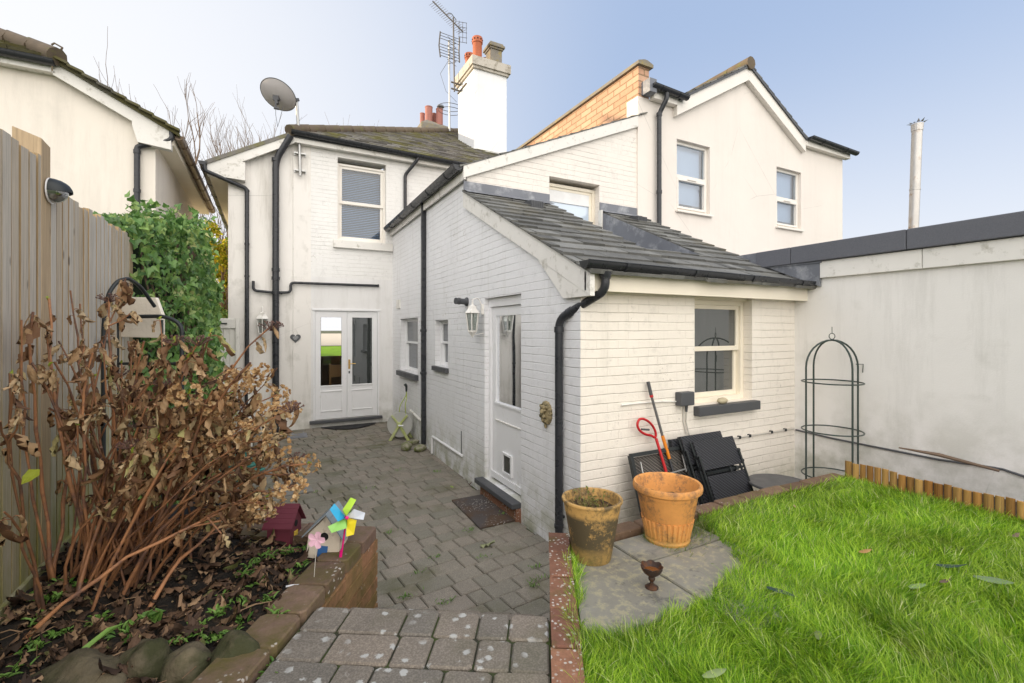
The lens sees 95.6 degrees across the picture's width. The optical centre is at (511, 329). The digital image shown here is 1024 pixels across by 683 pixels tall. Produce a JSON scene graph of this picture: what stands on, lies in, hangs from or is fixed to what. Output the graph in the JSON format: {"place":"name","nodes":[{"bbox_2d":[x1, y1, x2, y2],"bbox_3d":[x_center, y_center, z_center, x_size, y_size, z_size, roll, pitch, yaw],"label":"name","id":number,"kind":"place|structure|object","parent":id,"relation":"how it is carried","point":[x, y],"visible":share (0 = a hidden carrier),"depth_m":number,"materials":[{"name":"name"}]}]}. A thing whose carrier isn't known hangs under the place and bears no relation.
{"place":"outdoors","nodes":[
{"label":"outdoors","id":0,"kind":"place"},
{"bbox_2d":[0,28,215,243],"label":"neighbour house","id":1,"kind":"structure","parent":0,"point":[110,147],"depth_m":6.27,"materials":[{"name":"beige paint"}]},
{"bbox_2d":[0,531,316,682],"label":"bed soil","id":2,"kind":"structure","parent":0,"point":[167,599],"depth_m":1.96,"materials":[{"name":"brown soil"}]},
{"bbox_2d":[30,647,126,682],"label":"rock","id":3,"kind":"object","parent":2,"relation":"on","point":[80,665],"visible":0.86,"depth_m":1.58,"materials":[{"name":"grey stone"}]},
{"bbox_2d":[119,637,172,682],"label":"rock","id":4,"kind":"object","parent":2,"relation":"on","point":[145,657],"visible":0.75,"depth_m":1.64,"materials":[{"name":"green stone"}]},
{"bbox_2d":[0,544,308,680],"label":"weeds","id":5,"kind":"object","parent":2,"relation":"on","point":[153,615],"visible":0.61,"depth_m":1.87,"materials":[{"name":"green plant"}]},
{"bbox_2d":[0,521,317,682],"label":"leaf litter","id":6,"kind":"object","parent":2,"relation":"on","point":[76,637],"visible":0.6,"depth_m":1.94,"materials":[{"name":"brown plant"}]},
{"bbox_2d":[0,278,320,655],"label":"hydrangea shrub","id":7,"kind":"object","parent":2,"relation":"on","point":[209,425],"visible":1,"depth_m":2.01,"materials":[{"name":"brown plant"}]},
{"bbox_2d":[160,641,211,682],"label":"rock","id":8,"kind":"object","parent":2,"relation":"on","point":[180,663],"visible":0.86,"depth_m":1.62,"materials":[{"name":"grey stone"}]},
{"bbox_2d":[208,629,259,665],"bbox_3d":[-1.009,1.228,1.698,0.204,0.231,0.190,0,0,-28],"label":"rock","id":9,"kind":"object","parent":2,"relation":"on","point":[233,643],"visible":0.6,"depth_m":1.68,"materials":[{"name":"stone"}]},
{"bbox_2d":[321,334,340,345],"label":"front road","id":10,"kind":"structure","parent":0,"point":[330,339],"depth_m":25.28,"materials":[{"name":"beige"}]},
{"bbox_2d":[321,346,340,355],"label":"front lawn","id":11,"kind":"structure","parent":0,"point":[330,350],"depth_m":15.49,"materials":[{"name":"green plant"}]},
{"bbox_2d":[321,331,340,333],"bbox_3d":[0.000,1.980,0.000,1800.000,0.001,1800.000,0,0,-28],"label":"ground","id":12,"kind":"structure","parent":0,"point":[330,332],"depth_m":306.64,"materials":[{"name":"beige"}]},
{"bbox_2d":[0,126,132,623],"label":"timber fence","id":13,"kind":"object","parent":12,"relation":"on","point":[56,253],"visible":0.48,"depth_m":2.23,"materials":[{"name":"brown wood"}]},
{"bbox_2d":[45,178,72,203],"bbox_3d":[-2.240,-0.684,2.311,0.085,0.126,0.126,0,0,-28],"label":"solar fence light","id":14,"kind":"object","parent":13,"relation":"attached to","point":[57,191],"visible":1,"depth_m":2.29,"materials":[{"name":"black metal"}]},
{"bbox_2d":[121,297,164,337],"bbox_3d":[-2.745,-0.089,3.445,0.323,0.303,0.030,0,0,0],"label":"cream panel","id":15,"kind":"object","parent":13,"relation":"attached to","point":[140,306],"visible":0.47,"depth_m":3.43,"materials":[{"name":"beige paint"}]},
{"bbox_2d":[93,190,227,508],"bbox_3d":[-3.955,0.315,5.701,0.931,3.243,4.636,0,0,-28],"label":"ivy","id":16,"kind":"object","parent":12,"relation":"on","point":[173,271],"visible":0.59,"depth_m":4.25,"materials":[{"name":"green plant"}]},
{"bbox_2d":[93,28,252,282],"bbox_3d":[-9.880,-3.053,14.478,3.477,10.019,6.653,0,0,34],"label":"bare tree","id":17,"kind":"object","parent":12,"relation":"on","point":[199,135],"visible":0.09,"depth_m":14.48,"materials":[{"name":"brown plant"}]},
{"bbox_2d":[153,84,229,218],"bbox_3d":[-11.897,-2.936,16.116,3.737,9.796,3.540,0,0,-28],"label":"bare tree","id":18,"kind":"object","parent":12,"relation":"on","point":[210,140],"visible":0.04,"depth_m":16.81,"materials":[{"name":"brown plant"}]},
{"bbox_2d":[203,219,227,317],"bbox_3d":[-7.909,-0.472,12.620,0.981,4.893,1.345,0,0,-28],"label":"evergreen bush","id":19,"kind":"object","parent":12,"relation":"on","point":[220,247],"visible":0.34,"depth_m":12.33,"materials":[{"name":"yellow plant"}]},
{"bbox_2d":[210,247,227,310],"bbox_3d":[-7.007,-1.211,12.565,2.480,6.348,2.464,0,0,-2],"label":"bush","id":20,"kind":"object","parent":12,"relation":"on","point":[226,288],"visible":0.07,"depth_m":12.32,"materials":[{"name":"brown plant"}]},
{"bbox_2d":[219,304,227,317],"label":"evergreen bush","id":21,"kind":"object","parent":12,"relation":"on","point":[224,312],"visible":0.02,"depth_m":10.67,"materials":[{"name":"green plant"}]},
{"bbox_2d":[199,84,304,243],"bbox_3d":[-10.237,-4.107,18.674,3.997,12.147,5.113,0,0,-28],"label":"bare tree","id":22,"kind":"object","parent":12,"relation":"on","point":[223,233],"visible":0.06,"depth_m":19.18,"materials":[{"name":"brown plant"}]},
{"bbox_2d":[174,522,377,682],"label":"garden wall","id":23,"kind":"structure","parent":12,"relation":"on","point":[348,579],"depth_m":2.13,"materials":[{"name":"brick"}]},
{"bbox_2d":[262,503,305,545],"bbox_3d":[-1.292,1.098,2.641,0.165,0.212,0.183,0,0,-1],"label":"birdhouse","id":24,"kind":"object","parent":23,"relation":"on","point":[285,523],"visible":0.9,"depth_m":2.59,"materials":[{"name":"red paint"}]},
{"bbox_2d":[308,532,324,575],"bbox_3d":[-0.910,1.071,2.179,0.080,0.258,0.028,0,0,0],"label":"pinwheel","id":25,"kind":"object","parent":23,"relation":"on","point":[317,539],"visible":0.88,"depth_m":2.17},
{"bbox_2d":[302,500,347,557],"bbox_3d":[-0.984,1.083,2.504,0.215,0.254,0.195,0,0,-2],"label":"birdhouse","id":26,"kind":"object","parent":23,"relation":"on","point":[333,542],"visible":0.61,"depth_m":2.43,"materials":[{"name":"beige wood"}]},
{"bbox_2d":[328,498,364,556],"bbox_3d":[-0.831,1.038,2.333,0.150,0.365,0.112,0,0,2],"label":"pinwheel","id":27,"kind":"object","parent":23,"relation":"on","point":[346,523],"visible":0.91,"depth_m":2.33,"materials":[{"name":"multicoloured plastic"}]},
{"bbox_2d":[198,107,378,165],"bbox_3d":[-9.528,-4.071,20.478,7.179,12.073,3.456,0,0,-28],"label":"bare tree","id":28,"kind":"object","parent":12,"relation":"on","point":[216,140],"visible":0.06,"depth_m":18.36,"materials":[{"name":"brown plant"}]},
{"bbox_2d":[198,35,816,541],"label":"house","id":29,"kind":"structure","parent":12,"relation":"on","point":[576,273],"depth_m":6.04,"materials":[{"name":"white paint"}]},
{"bbox_2d":[256,306,268,337],"bbox_3d":[-4.366,-0.120,8.126,0.204,0.575,0.324,0,0,-28],"label":"wall lantern","id":30,"kind":"object","parent":29,"relation":"attached to","point":[262,315],"depth_m":8.03,"materials":[{"name":"white metal"}]},
{"bbox_2d":[260,77,305,175],"bbox_3d":[-3.982,-3.518,8.115,0.742,1.462,0.548,0,0,-28],"label":"satellite dish","id":31,"kind":"object","parent":29,"relation":"attached to","point":[277,94],"visible":1,"depth_m":8.03,"materials":[{"name":"metal"}]},
{"bbox_2d":[290,332,300,342],"bbox_3d":[-3.933,0.118,8.437,0.176,0.261,0.012,0,0,-28],"label":"heart plaque","id":32,"kind":"object","parent":29,"relation":"attached to","point":[296,338],"visible":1,"depth_m":8.43,"materials":[{"name":"metal"}]},
{"bbox_2d":[329,364,340,384],"bbox_3d":[-3.590,1.210,9.658,0.360,0.980,0.440,0,0,-28],"label":"dining chair","id":33,"kind":"object","parent":29,"relation":"in","point":[334,370],"visible":0.14,"depth_m":9.77,"materials":[{"name":"brown wood"}]},
{"bbox_2d":[312,308,379,420],"bbox_3d":[-3.157,0.646,8.884,1.241,2.082,0.153,0,0,-28],"label":"door","id":34,"kind":"structure","parent":29,"relation":"in","point":[357,394],"depth_m":8.91,"materials":[{"name":"white paint"}]},
{"bbox_2d":[338,163,384,242],"bbox_3d":[-2.959,-2.433,9.113,0.906,1.478,0.150,0,0,-28],"label":"window","id":35,"kind":"structure","parent":29,"relation":"in","point":[341,167],"depth_m":9.15,"materials":[{"name":"white glass"}]},
{"bbox_2d":[405,318,417,373],"bbox_3d":[-1.714,0.280,8.273,0.110,0.960,1.153,0,0,-28],"label":"window","id":36,"kind":"structure","parent":29,"relation":"in","point":[411,325],"depth_m":8.54,"materials":[{"name":"white paint"}]},
{"bbox_2d":[418,104,448,127],"bbox_3d":[-3.572,-6.827,21.072,1.380,6.654,0.931,0,0,-28],"label":"chimney","id":37,"kind":"object","parent":29,"relation":"on","point":[429,118],"visible":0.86,"depth_m":20.86,"materials":[{"name":"ceramic"}]},
{"bbox_2d":[440,320,447,366],"bbox_3d":[-0.906,0.200,6.710,0.110,0.669,0.555,0,0,-28],"label":"window","id":38,"kind":"structure","parent":29,"relation":"in","point":[443,323],"depth_m":6.90,"materials":[{"name":"white paint"}]},
{"bbox_2d":[429,0,466,93],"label":"tv aerial","id":39,"kind":"object","parent":29,"relation":"attached to","point":[454,82],"visible":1,"depth_m":12.97,"materials":[{"name":"metal"}]},
{"bbox_2d":[438,31,459,131],"bbox_3d":[-1.917,-7.596,14.352,0.751,2.938,0.738,0,0,-28],"label":"tv aerial","id":40,"kind":"object","parent":29,"relation":"attached to","point":[448,59],"visible":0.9,"depth_m":14.31,"materials":[{"name":"metal"}]},
{"bbox_2d":[465,298,483,337],"bbox_3d":[-0.420,-0.135,5.321,0.258,0.460,0.163,0,0,-28],"label":"wall lantern","id":41,"kind":"object","parent":29,"relation":"attached to","point":[472,309],"depth_m":5.28,"materials":[{"name":"white metal"}]},
{"bbox_2d":[489,294,520,494],"bbox_3d":[-0.020,0.673,4.988,0.111,2.055,0.866,0,0,-28],"label":"door","id":42,"kind":"structure","parent":29,"relation":"in","point":[504,312],"depth_m":5.04,"materials":[{"name":"white paint"}]},
{"bbox_2d":[539,401,552,427],"bbox_3d":[0.293,0.756,4.120,0.118,0.246,0.188,0,0,-28],"label":"lion plaque","id":43,"kind":"object","parent":29,"relation":"attached to","point":[545,414],"visible":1,"depth_m":4.09,"materials":[{"name":"stone"}]},
{"bbox_2d":[549,183,594,224],"bbox_3d":[0.820,-1.488,6.703,0.860,1.135,0.110,0,0,-28],"label":"window","id":44,"kind":"structure","parent":29,"relation":"in","point":[580,202],"depth_m":6.73,"materials":[{"name":"beige paint"}]},
{"bbox_2d":[621,391,693,434],"bbox_3d":[1.282,0.796,4.036,0.807,0.470,0.075,0,0,-28],"label":"junction box","id":45,"kind":"object","parent":29,"relation":"attached to","point":[684,398],"visible":0.94,"depth_m":4.15,"materials":[{"name":"grey paint"}]},
{"bbox_2d":[695,300,742,403],"bbox_3d":[1.985,0.210,4.605,0.821,0.990,0.110,0,0,-28],"label":"window","id":46,"kind":"structure","parent":29,"relation":"in","point":[718,324],"depth_m":4.65,"materials":[{"name":"beige paint"}]},
{"bbox_2d":[717,397,727,403],"bbox_3d":[2.011,0.679,4.437,0.127,0.061,0.075,0,0,-28],"label":"pebble","id":47,"kind":"object","parent":29,"relation":"on","point":[722,400],"visible":1,"depth_m":4.41,"materials":[{"name":"beige stone"}]},
{"bbox_2d":[733,428,794,438],"bbox_3d":[2.343,1.048,4.619,1.534,0.047,0.028,0,0,-28],"label":"wall pipe","id":48,"kind":"object","parent":29,"relation":"attached to","point":[750,435],"depth_m":4.72,"materials":[{"name":"white metal"}]},
{"bbox_2d":[549,532,584,682],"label":"brick kerb","id":49,"kind":"structure","parent":12,"relation":"on","point":[561,650],"depth_m":1.90,"materials":[{"name":"brick"}]},
{"bbox_2d":[668,439,703,501],"bbox_3d":[1.672,1.460,4.105,0.586,1.002,0.234,0,0,-28],"label":"folding chair","id":50,"kind":"object","parent":12,"relation":"on","point":[673,442],"visible":0.14,"depth_m":4.06,"materials":[{"name":"black wicker"}]},
{"bbox_2d":[569,473,844,553],"bbox_3d":[1.583,1.560,3.231,2.795,0.780,0.144,0,0,-28],"label":"brick edging","id":51,"kind":"object","parent":12,"relation":"on","point":[627,529],"visible":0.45,"depth_m":3.18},
{"bbox_2d":[736,211,1023,501],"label":"boundary wall","id":52,"kind":"structure","parent":12,"relation":"on","point":[925,324],"depth_m":4.04,"materials":[{"name":"paint"}]},
{"bbox_2d":[174,421,549,621],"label":"patio","id":53,"kind":"structure","parent":0,"point":[413,498],"depth_m":4.41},
{"bbox_2d":[101,277,183,529],"bbox_3d":[-2.547,0.768,3.220,0.443,2.225,0.541,0,0,-28],"label":"metal stand","id":54,"kind":"object","parent":53,"relation":"on","point":[152,303],"visible":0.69,"depth_m":3.26,"materials":[{"name":"black metal"}]},
{"bbox_2d":[150,500,220,521],"bbox_3d":[-2.542,1.650,3.600,0.530,0.460,0.530,0,0,-28],"label":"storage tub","id":55,"kind":"object","parent":53,"relation":"on","point":[192,508],"visible":0.02,"depth_m":3.76,"materials":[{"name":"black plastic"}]},
{"bbox_2d":[220,318,239,434],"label":"side gate","id":56,"kind":"structure","parent":53,"relation":"on","point":[230,329],"depth_m":7.72,"materials":[{"name":"white wood"}]},
{"bbox_2d":[223,381,253,446],"bbox_3d":[-4.127,1.317,6.596,0.800,1.087,0.590,0,0,-28],"label":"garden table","id":57,"kind":"object","parent":53,"relation":"on","point":[249,396],"visible":0.13,"depth_m":6.65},
{"bbox_2d":[218,452,264,482],"bbox_3d":[-3.501,1.730,5.806,0.650,0.261,0.450,0,0,-42],"label":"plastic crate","id":58,"kind":"object","parent":53,"relation":"on","point":[253,464],"visible":0.09,"depth_m":5.78,"materials":[{"name":"teal plastic"}]},
{"bbox_2d":[279,484,313,496],"bbox_3d":[-2.543,1.871,5.419,0.397,0.018,0.351,0,0,-28],"label":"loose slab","id":59,"kind":"object","parent":53,"relation":"on","point":[308,490],"depth_m":5.34,"materials":[{"name":"grey stone"}]},
{"bbox_2d":[287,432,307,438],"bbox_3d":[-3.754,1.839,8.040,0.382,0.022,0.511,0,0,-28],"label":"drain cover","id":60,"kind":"object","parent":53,"relation":"on","point":[301,435],"visible":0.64,"depth_m":7.94,"materials":[{"name":"grey metal"}]},
{"bbox_2d":[321,422,375,428],"bbox_3d":[-3.001,1.811,8.651,0.998,0.014,0.360,0,0,-28],"label":"door mat","id":61,"kind":"object","parent":53,"relation":"on","point":[353,426],"depth_m":8.64,"materials":[{"name":"black rubber"}]},
{"bbox_2d":[387,384,413,440],"bbox_3d":[-1.893,1.404,7.865,0.438,0.929,0.462,0,0,-39],"label":"hose reel","id":62,"kind":"object","parent":53,"relation":"on","point":[400,423],"visible":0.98,"depth_m":7.75,"materials":[{"name":"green plastic"}]},
{"bbox_2d":[256,607,550,682],"bbox_3d":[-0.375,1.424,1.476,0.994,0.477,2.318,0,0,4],"label":"step paving","id":63,"kind":"structure","parent":53,"relation":"on","point":[365,642],"depth_m":1.73,"materials":[{"name":"grey stone"}]},
{"bbox_2d":[401,441,411,450],"bbox_3d":[-1.634,1.807,7.165,0.152,0.153,0.169,0,0,22],"label":"stone","id":64,"kind":"object","parent":53,"relation":"on","point":[406,446],"visible":1,"depth_m":7.11,"materials":[{"name":"beige stone"}]},
{"bbox_2d":[280,453,534,595],"bbox_3d":[-0.897,1.869,5.853,6.250,0.067,8.200,0,0,-28],"label":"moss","id":65,"kind":"object","parent":53,"relation":"on","point":[475,489],"visible":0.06,"depth_m":4.43,"materials":[{"name":"green plant"}]},
{"bbox_2d":[409,439,418,443],"bbox_3d":[-1.603,1.833,7.570,0.125,0.081,0.229,0,0,39],"label":"stone","id":66,"kind":"object","parent":53,"relation":"on","point":[415,441],"visible":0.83,"depth_m":7.52,"materials":[{"name":"beige stone"}]},
{"bbox_2d":[414,444,426,451],"bbox_3d":[-1.401,1.820,7.105,0.132,0.128,0.214,0,0,20],"label":"stone","id":67,"kind":"object","parent":53,"relation":"on","point":[420,447],"visible":0.9,"depth_m":7.05,"materials":[{"name":"beige stone"}]},
{"bbox_2d":[313,468,549,604],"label":"joint weeds","id":68,"kind":"object","parent":53,"relation":"on","point":[470,529],"visible":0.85,"depth_m":3.58,"materials":[{"name":"green plant"}]},
{"bbox_2d":[452,494,514,528],"bbox_3d":[-0.296,1.871,4.822,0.436,0.018,0.811,0,0,-28],"label":"door mat","id":69,"kind":"object","parent":53,"relation":"on","point":[480,511],"depth_m":4.75,"materials":[{"name":"grey rubber"}]},
{"bbox_2d":[480,540,494,547],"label":"fallen leaf","id":70,"kind":"object","parent":53,"relation":"on","point":[485,545],"visible":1,"depth_m":4.01,"materials":[{"name":"green plant"}]},
{"bbox_2d":[646,381,673,471],"bbox_3d":[1.339,1.103,3.898,0.408,1.316,0.107,0,0,38],"label":"lawn tool","id":71,"kind":"object","parent":53,"relation":"on","point":[659,425],"visible":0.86,"depth_m":3.96,"materials":[{"name":"grey paint"}]},
{"bbox_2d":[628,446,698,517],"bbox_3d":[1.307,1.423,3.818,0.667,0.828,0.303,0,0,-28],"label":"folding table","id":72,"kind":"object","parent":53,"relation":"on","point":[648,462],"visible":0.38,"depth_m":3.89,"materials":[{"name":"wicker"}]},
{"bbox_2d":[677,431,735,504],"bbox_3d":[1.776,1.342,4.029,0.609,0.836,0.332,0,0,-28],"label":"folding chair","id":73,"kind":"object","parent":53,"relation":"on","point":[686,449],"visible":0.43,"depth_m":4.00,"materials":[{"name":"black wicker"}]},
{"bbox_2d":[690,436,753,501],"bbox_3d":[1.861,1.368,3.982,0.607,0.817,0.325,0,0,-28],"label":"folding chair","id":74,"kind":"object","parent":53,"relation":"on","point":[710,454],"visible":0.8,"depth_m":4.00,"materials":[{"name":"black wicker"}]},
{"bbox_2d":[748,473,801,488],"bbox_3d":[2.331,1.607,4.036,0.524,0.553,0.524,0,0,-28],"label":"slab","id":75,"kind":"structure","parent":53,"relation":"on","point":[761,481],"depth_m":4.09,"materials":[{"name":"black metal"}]},
{"bbox_2d":[801,333,864,478],"bbox_3d":[3.050,0.927,4.423,0.520,1.905,0.507,0,0,-28],"label":"garden obelisk","id":76,"kind":"object","parent":53,"relation":"on","point":[852,381],"visible":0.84,"depth_m":4.41,"materials":[{"name":"black metal"}]},
{"bbox_2d":[0,0,1023,330],"label":"sky","id":77,"kind":"structure","parent":0,"point":[853,74],"materials":[{"name":"blue"}]},
{"bbox_2d":[636,418,667,471],"bbox_3d":[1.283,1.384,3.893,0.465,1.284,0.167,0,0,17],"label":"lawn tool","id":78,"kind":"object","parent":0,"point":[655,438],"visible":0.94,"depth_m":3.91,"materials":[{"name":"red plastic"}]},
{"bbox_2d":[574,526,834,647],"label":"paving slabs","id":79,"kind":"structure","parent":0,"point":[617,583],"depth_m":2.21,"materials":[{"name":"grey stone"}]},
{"bbox_2d":[562,487,622,566],"bbox_3d":[0.420,1.038,2.440,0.318,0.315,0.318,0,0,-28],"label":"plant pot","id":80,"kind":"object","parent":79,"relation":"on","point":[592,532],"visible":0.95,"depth_m":2.34,"materials":[{"name":"ceramic"}]},
{"bbox_2d":[573,486,609,507],"bbox_3d":[0.410,0.886,2.435,0.200,0.133,0.138,0,0,25],"label":"pot weed","id":81,"kind":"object","parent":80,"relation":"on","point":[584,502],"visible":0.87,"depth_m":2.43,"materials":[{"name":"green plant"}]},
{"bbox_2d":[640,559,662,590],"bbox_3d":[0.649,1.143,2.153,0.102,0.106,0.103,0,0,-28],"label":"candle goblet","id":82,"kind":"object","parent":79,"relation":"on","point":[651,569],"visible":1,"depth_m":2.15,"materials":[{"name":"metal"}]},
{"bbox_2d":[633,472,702,547],"bbox_3d":[0.889,1.034,2.660,0.384,0.325,0.384,0,0,-28],"label":"plant pot","id":83,"kind":"object","parent":79,"relation":"on","point":[668,502],"visible":1,"depth_m":2.55,"materials":[{"name":"orange ceramic"}]},
{"bbox_2d":[627,56,859,255],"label":"neighbour house","id":84,"kind":"structure","parent":0,"point":[735,159],"depth_m":8.12,"materials":[{"name":"white paint"}]},
{"bbox_2d":[677,141,706,213],"bbox_3d":[2.940,-2.493,7.728,0.772,1.145,0.155,0,0,-28],"label":"window","id":85,"kind":"structure","parent":84,"relation":"in","point":[688,181],"depth_m":7.81,"materials":[{"name":"white glass"}]},
{"bbox_2d":[777,168,797,228],"bbox_3d":[5.220,-2.482,8.924,0.766,1.116,0.155,0,0,-28],"label":"window","id":86,"kind":"structure","parent":84,"relation":"in","point":[784,201],"depth_m":9.03,"materials":[{"name":"white glass"}]},
{"bbox_2d":[557,473,1023,682],"bbox_3d":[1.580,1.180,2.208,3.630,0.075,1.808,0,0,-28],"label":"lawn grass","id":87,"kind":"structure","parent":0,"point":[789,630],"depth_m":1.96,"materials":[{"name":"green plant"}]},
{"bbox_2d":[702,668,725,677],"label":"fallen leaf","id":88,"kind":"object","parent":87,"relation":"on","point":[718,672],"visible":1,"depth_m":1.56,"materials":[{"name":"green plant"}]},
{"bbox_2d":[640,480,872,563],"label":"edge grass","id":89,"kind":"structure","parent":87,"relation":"on","point":[700,525],"depth_m":2.88,"materials":[{"name":"green plant"}]},
{"bbox_2d":[766,586,797,596],"bbox_3d":[1.198,1.163,2.055,0.126,0.018,0.038,0,0,31],"label":"fallen leaf","id":90,"kind":"object","parent":87,"relation":"on","point":[775,589],"visible":0.88,"depth_m":2.06,"materials":[{"name":"plant"}]},
{"bbox_2d":[814,631,821,639],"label":"fallen leaf","id":91,"kind":"object","parent":87,"relation":"on","point":[816,633],"visible":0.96,"depth_m":1.76,"materials":[{"name":"green plant"}]},
{"bbox_2d":[858,549,871,552],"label":"fallen leaf","id":92,"kind":"object","parent":87,"relation":"on","point":[865,551],"visible":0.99,"depth_m":2.42,"materials":[{"name":"orange plant"}]},
{"bbox_2d":[909,583,925,587],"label":"fallen leaf","id":93,"kind":"object","parent":87,"relation":"on","point":[919,585],"visible":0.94,"depth_m":2.09,"materials":[{"name":"green plant"}]},
{"bbox_2d":[936,564,966,567],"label":"fallen leaf","id":94,"kind":"object","parent":87,"relation":"on","point":[947,565],"visible":1,"depth_m":2.25,"materials":[{"name":"plant"}]},
{"bbox_2d":[973,575,1013,583],"bbox_3d":[2.217,1.154,2.141,0.136,0.015,0.038,0,0,35],"label":"fallen leaf","id":95,"kind":"object","parent":87,"relation":"on","point":[993,579],"visible":0.99,"depth_m":2.14,"materials":[{"name":"green plant"}]},
{"bbox_2d":[908,117,928,228],"bbox_3d":[6.258,-1.989,7.191,0.290,2.497,0.287,0,0,-28],"label":"metal flue","id":96,"kind":"object","parent":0,"point":[917,128],"visible":0.69,"depth_m":7.15,"materials":[{"name":"silver metal"}]},
{"bbox_2d":[897,476,1016,518],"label":"border soil","id":97,"kind":"structure","parent":0,"point":[952,493],"depth_m":3.69,"materials":[{"name":"brown soil"}]},
{"bbox_2d":[845,460,1023,521],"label":"log edging","id":98,"kind":"object","parent":97,"relation":"on","point":[889,478],"visible":0.49,"depth_m":3.23,"materials":[{"name":"brown wood"}]},
{"bbox_2d":[899,447,999,471],"bbox_3d":[3.528,1.047,3.773,0.050,0.064,0.607,0,0,-35],"label":"twig","id":99,"kind":"object","parent":97,"relation":"on","point":[955,459],"visible":1,"depth_m":3.74,"materials":[{"name":"brown plant"}]}
]}

